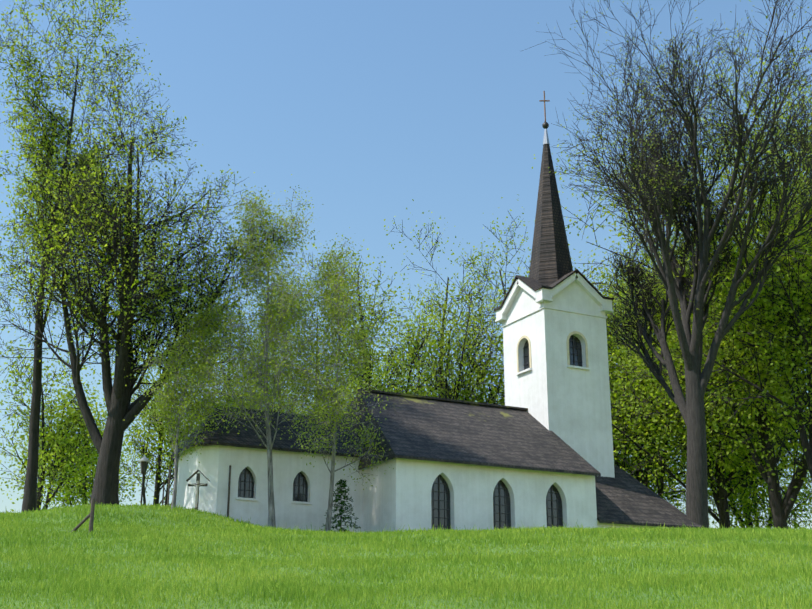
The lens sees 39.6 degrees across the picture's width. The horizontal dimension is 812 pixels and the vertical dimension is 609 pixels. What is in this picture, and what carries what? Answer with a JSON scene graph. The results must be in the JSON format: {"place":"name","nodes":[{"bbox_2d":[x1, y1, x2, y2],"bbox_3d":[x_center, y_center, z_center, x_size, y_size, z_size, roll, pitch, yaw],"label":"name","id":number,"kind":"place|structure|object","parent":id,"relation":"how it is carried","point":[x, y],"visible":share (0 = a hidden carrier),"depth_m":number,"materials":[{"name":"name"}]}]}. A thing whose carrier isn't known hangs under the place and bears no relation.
{"place":"outdoors","nodes":[
{"label":"outdoors","id":0,"kind":"place"},
{"bbox_2d":[176,445,362,532],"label":"church chancel walls","id":1,"kind":"structure","parent":0,"point":[215,461],"depth_m":36.98,"materials":[{"name":"white paint"}]},
{"bbox_2d":[0,499,811,608],"bbox_3d":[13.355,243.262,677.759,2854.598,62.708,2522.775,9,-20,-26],"label":"ground","id":2,"kind":"structure","parent":0,"point":[360,582],"depth_m":18.65,"materials":[{"name":"green plant"}]},
{"bbox_2d":[0,336,132,510],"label":"tree","id":3,"kind":"object","parent":2,"relation":"on","point":[50,435],"depth_m":51.79,"materials":[{"name":"green plant"}]},
{"bbox_2d":[0,0,150,512],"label":"tree","id":4,"kind":"object","parent":2,"relation":"on","point":[30,116],"depth_m":40.62,"materials":[{"name":"green plant"}]},
{"bbox_2d":[42,368,140,507],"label":"tree","id":5,"kind":"object","parent":2,"relation":"on","point":[88,493],"depth_m":58.88,"materials":[{"name":"green plant"}]},
{"bbox_2d":[140,472,145,504],"bbox_3d":[-9.309,7.098,39.621,0.171,2.420,0.180,9,-20,-26],"label":"lantern post","id":6,"kind":"object","parent":2,"relation":"on","point":[142,473],"visible":0.5,"depth_m":39.81,"materials":[{"name":"grey metal"}]},
{"bbox_2d":[140,461,148,471],"bbox_3d":[-9.309,5.773,40.042,0.277,0.360,0.320,9,-20,-26],"label":"lantern glass","id":7,"kind":"object","parent":6,"relation":"on","point":[143,466],"visible":0.85,"depth_m":39.95,"materials":[{"name":"glass"}]},
{"bbox_2d":[138,455,149,462],"bbox_3d":[-9.309,5.478,40.136,0.400,0.260,0.420,9,-20,-26],"label":"lamp cap","id":8,"kind":"object","parent":7,"relation":"on","point":[144,458],"visible":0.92,"depth_m":40.00,"materials":[{"name":"grey metal"}]},
{"bbox_2d":[0,38,297,505],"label":"lime tree","id":9,"kind":"object","parent":2,"relation":"on","point":[122,411],"depth_m":37.79,"materials":[{"name":"green plant"}]},
{"bbox_2d":[71,465,230,531],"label":"fence posts","id":10,"kind":"object","parent":2,"relation":"on","point":[91,516],"visible":0.54,"depth_m":34.86,"materials":[{"name":"brown wood"}]},
{"bbox_2d":[89,323,220,506],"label":"tree","id":11,"kind":"object","parent":2,"relation":"on","point":[129,443],"depth_m":55.77,"materials":[{"name":"green plant"}]},
{"bbox_2d":[124,291,258,507],"bbox_3d":[-6.707,2.932,35.745,4.246,7.503,3.435,9,-20,-26],"label":"birch tree","id":12,"kind":"object","parent":2,"relation":"on","point":[170,391],"depth_m":35.71,"materials":[{"name":"green plant"}]},
{"bbox_2d":[186,470,209,509],"bbox_3d":[-6.500,5.849,35.133,0.737,1.389,0.160,0,-18,1],"label":"wayside cross","id":13,"kind":"object","parent":2,"relation":"on","point":[197,477],"visible":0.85,"depth_m":35.21,"materials":[{"name":"brown wood"}]},
{"bbox_2d":[189,481,205,506],"bbox_3d":[-6.501,5.892,35.056,0.525,0.820,0.083,1,-18,-5],"label":"crucifix","id":14,"kind":"object","parent":13,"relation":"attached to","point":[196,496],"visible":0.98,"depth_m":35.05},
{"bbox_2d":[162,285,301,469],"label":"tree","id":15,"kind":"object","parent":2,"relation":"on","point":[193,426],"depth_m":60.32,"materials":[{"name":"green plant"}]},
{"bbox_2d":[195,259,326,418],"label":"birch tree","id":16,"kind":"object","parent":2,"relation":"on","point":[284,283],"depth_m":42.05,"materials":[{"name":"green plant"}]},
{"bbox_2d":[180,174,346,527],"bbox_3d":[-4.512,1.337,36.367,5.692,12.140,5.029,9,-20,-26],"label":"birch tree","id":17,"kind":"object","parent":2,"relation":"on","point":[296,300],"depth_m":36.81,"materials":[{"name":"green plant"}]},
{"bbox_2d":[226,318,329,413],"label":"tree","id":18,"kind":"object","parent":2,"relation":"on","point":[273,381],"depth_m":68.18,"materials":[{"name":"green plant"}]},
{"bbox_2d":[221,238,384,415],"bbox_3d":[-5.408,6.367,62.489,11.325,19.871,11.915,9,-20,-26],"label":"tree","id":19,"kind":"object","parent":2,"relation":"on","point":[309,352],"depth_m":62.68,"materials":[{"name":"green plant"}]},
{"bbox_2d":[277,227,398,531],"bbox_3d":[-2.100,2.458,36.651,4.477,10.657,4.400,9,-20,-26],"label":"birch tree","id":20,"kind":"object","parent":2,"relation":"on","point":[330,360],"depth_m":36.47,"materials":[{"name":"green plant"}]},
{"bbox_2d":[319,479,360,532],"bbox_3d":[-2.052,6.654,36.066,1.551,2.250,1.635,9,-20,-26],"label":"shrub","id":21,"kind":"object","parent":2,"relation":"on","point":[343,492],"depth_m":36.09,"materials":[{"name":"green plant"}]},
{"bbox_2d":[278,235,465,417],"bbox_3d":[-1.728,5.159,56.307,11.142,18.538,8.820,9,-20,-26],"label":"tree","id":22,"kind":"object","parent":2,"relation":"on","point":[384,371],"depth_m":56.49,"materials":[{"name":"green plant"}]},
{"bbox_2d":[326,299,488,402],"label":"tree","id":23,"kind":"object","parent":2,"relation":"on","point":[402,355],"depth_m":70.42,"materials":[{"name":"green plant"}]},
{"bbox_2d":[378,199,526,404],"bbox_3d":[3.094,4.528,59.859,10.751,22.024,12.307,9,-20,-26],"label":"tree","id":24,"kind":"object","parent":2,"relation":"on","point":[469,377],"depth_m":59.00,"materials":[{"name":"green plant"}]},
{"bbox_2d":[397,194,614,406],"bbox_3d":[5.486,4.822,59.060,10.607,20.865,13.166,24,-29,-52],"label":"tree","id":25,"kind":"object","parent":2,"relation":"on","point":[495,372],"depth_m":59.63,"materials":[{"name":"green plant"}]},
{"bbox_2d":[508,281,674,528],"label":"gable walls","id":26,"kind":"structure","parent":2,"relation":"on","point":[574,291],"depth_m":45.23,"materials":[{"name":"white paint"}]},
{"bbox_2d":[529,144,572,285],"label":"spire","id":27,"kind":"structure","parent":26,"relation":"on","point":[550,263],"depth_m":46.78,"materials":[{"name":"wood"}]},
{"bbox_2d":[543,129,549,144],"bbox_3d":[6.048,-7.253,48.710,0.286,0.800,0.286,9,-20,-26],"label":"spire tip","id":28,"kind":"object","parent":27,"relation":"on","point":[546,140],"visible":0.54,"depth_m":48.59,"materials":[{"name":"silver metal"}]},
{"bbox_2d":[542,121,548,128],"bbox_3d":[6.048,-7.772,48.874,0.300,0.390,0.300,9,-20,-26],"label":"finial ball","id":29,"kind":"object","parent":28,"relation":"on","point":[545,124],"visible":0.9,"depth_m":48.77,"materials":[{"name":"black metal"}]},
{"bbox_2d":[539,91,549,120],"bbox_3d":[6.048,-8.635,49.148,0.441,1.500,0.059,0,-18,-1],"label":"cross","id":30,"kind":"object","parent":29,"relation":"on","point":[544,100],"visible":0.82,"depth_m":49.20,"materials":[{"name":"metal"}]},
{"bbox_2d":[495,273,613,327],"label":"tower cornice","id":31,"kind":"structure","parent":26,"relation":"on","point":[541,295],"depth_m":45.32,"materials":[{"name":"white paint"}]},
{"bbox_2d":[494,269,613,310],"bbox_3d":[6.048,-0.457,46.551,3.540,1.041,3.540,9,-20,-26],"label":"tower roof edge","id":32,"kind":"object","parent":31,"relation":"on","point":[533,284],"depth_m":45.40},
{"bbox_2d":[609,338,714,523],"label":"green tree","id":33,"kind":"object","parent":2,"relation":"on","point":[668,481],"depth_m":63.92,"materials":[{"name":"green plant"}]},
{"bbox_2d":[522,0,811,527],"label":"tall tree","id":34,"kind":"object","parent":2,"relation":"on","point":[691,408],"depth_m":43.66,"materials":[{"name":"plant"}]},
{"bbox_2d":[531,103,811,528],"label":"green tree","id":35,"kind":"object","parent":2,"relation":"on","point":[676,346],"depth_m":51.61,"materials":[{"name":"green plant"}]},
{"bbox_2d":[568,225,807,523],"bbox_3d":[12.338,5.242,60.500,15.319,21.229,16.637,9,-20,-26],"label":"green tree","id":36,"kind":"object","parent":2,"relation":"on","point":[675,471],"depth_m":57.97,"materials":[{"name":"green plant"}]},
{"bbox_2d":[598,0,811,508],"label":"green tree","id":37,"kind":"object","parent":2,"relation":"on","point":[806,307],"depth_m":47.77,"materials":[{"name":"green plant"}]},
{"bbox_2d":[599,149,811,528],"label":"green tree","id":38,"kind":"object","parent":2,"relation":"on","point":[709,435],"depth_m":55.34,"materials":[{"name":"green plant"}]},
{"bbox_2d":[648,362,811,528],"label":"green tree","id":39,"kind":"object","parent":2,"relation":"on","point":[755,498],"depth_m":63.34,"materials":[{"name":"green plant"}]},
{"bbox_2d":[0,0,811,529],"label":"sky","id":40,"kind":"structure","parent":0,"point":[371,108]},
{"bbox_2d":[238,335,582,530],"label":"church windows","id":41,"kind":"structure","parent":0,"point":[445,515],"depth_m":37.93,"materials":[{"name":"black glass"}]},
{"bbox_2d":[236,365,589,504],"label":"window sills","id":42,"kind":"structure","parent":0,"point":[517,374],"depth_m":43.92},
{"bbox_2d":[363,458,597,532],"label":"church nave walls","id":43,"kind":"structure","parent":0,"point":[397,496],"depth_m":37.54,"materials":[{"name":"white paint"}]},
{"bbox_2d":[171,388,702,528],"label":"church roof","id":44,"kind":"structure","parent":43,"relation":"on","point":[420,427],"depth_m":39.82,"materials":[{"name":"grey tile"}]},
{"bbox_2d":[503,297,614,477],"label":"church tower walls","id":45,"kind":"structure","parent":0,"point":[557,396],"depth_m":44.17,"materials":[{"name":"white paint"}]},
{"bbox_2d":[517,331,588,372],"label":"window surrounds","id":46,"kind":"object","parent":45,"relation":"attached to","point":[567,342],"depth_m":44.63,"materials":[{"name":"white paint"}]}
]}

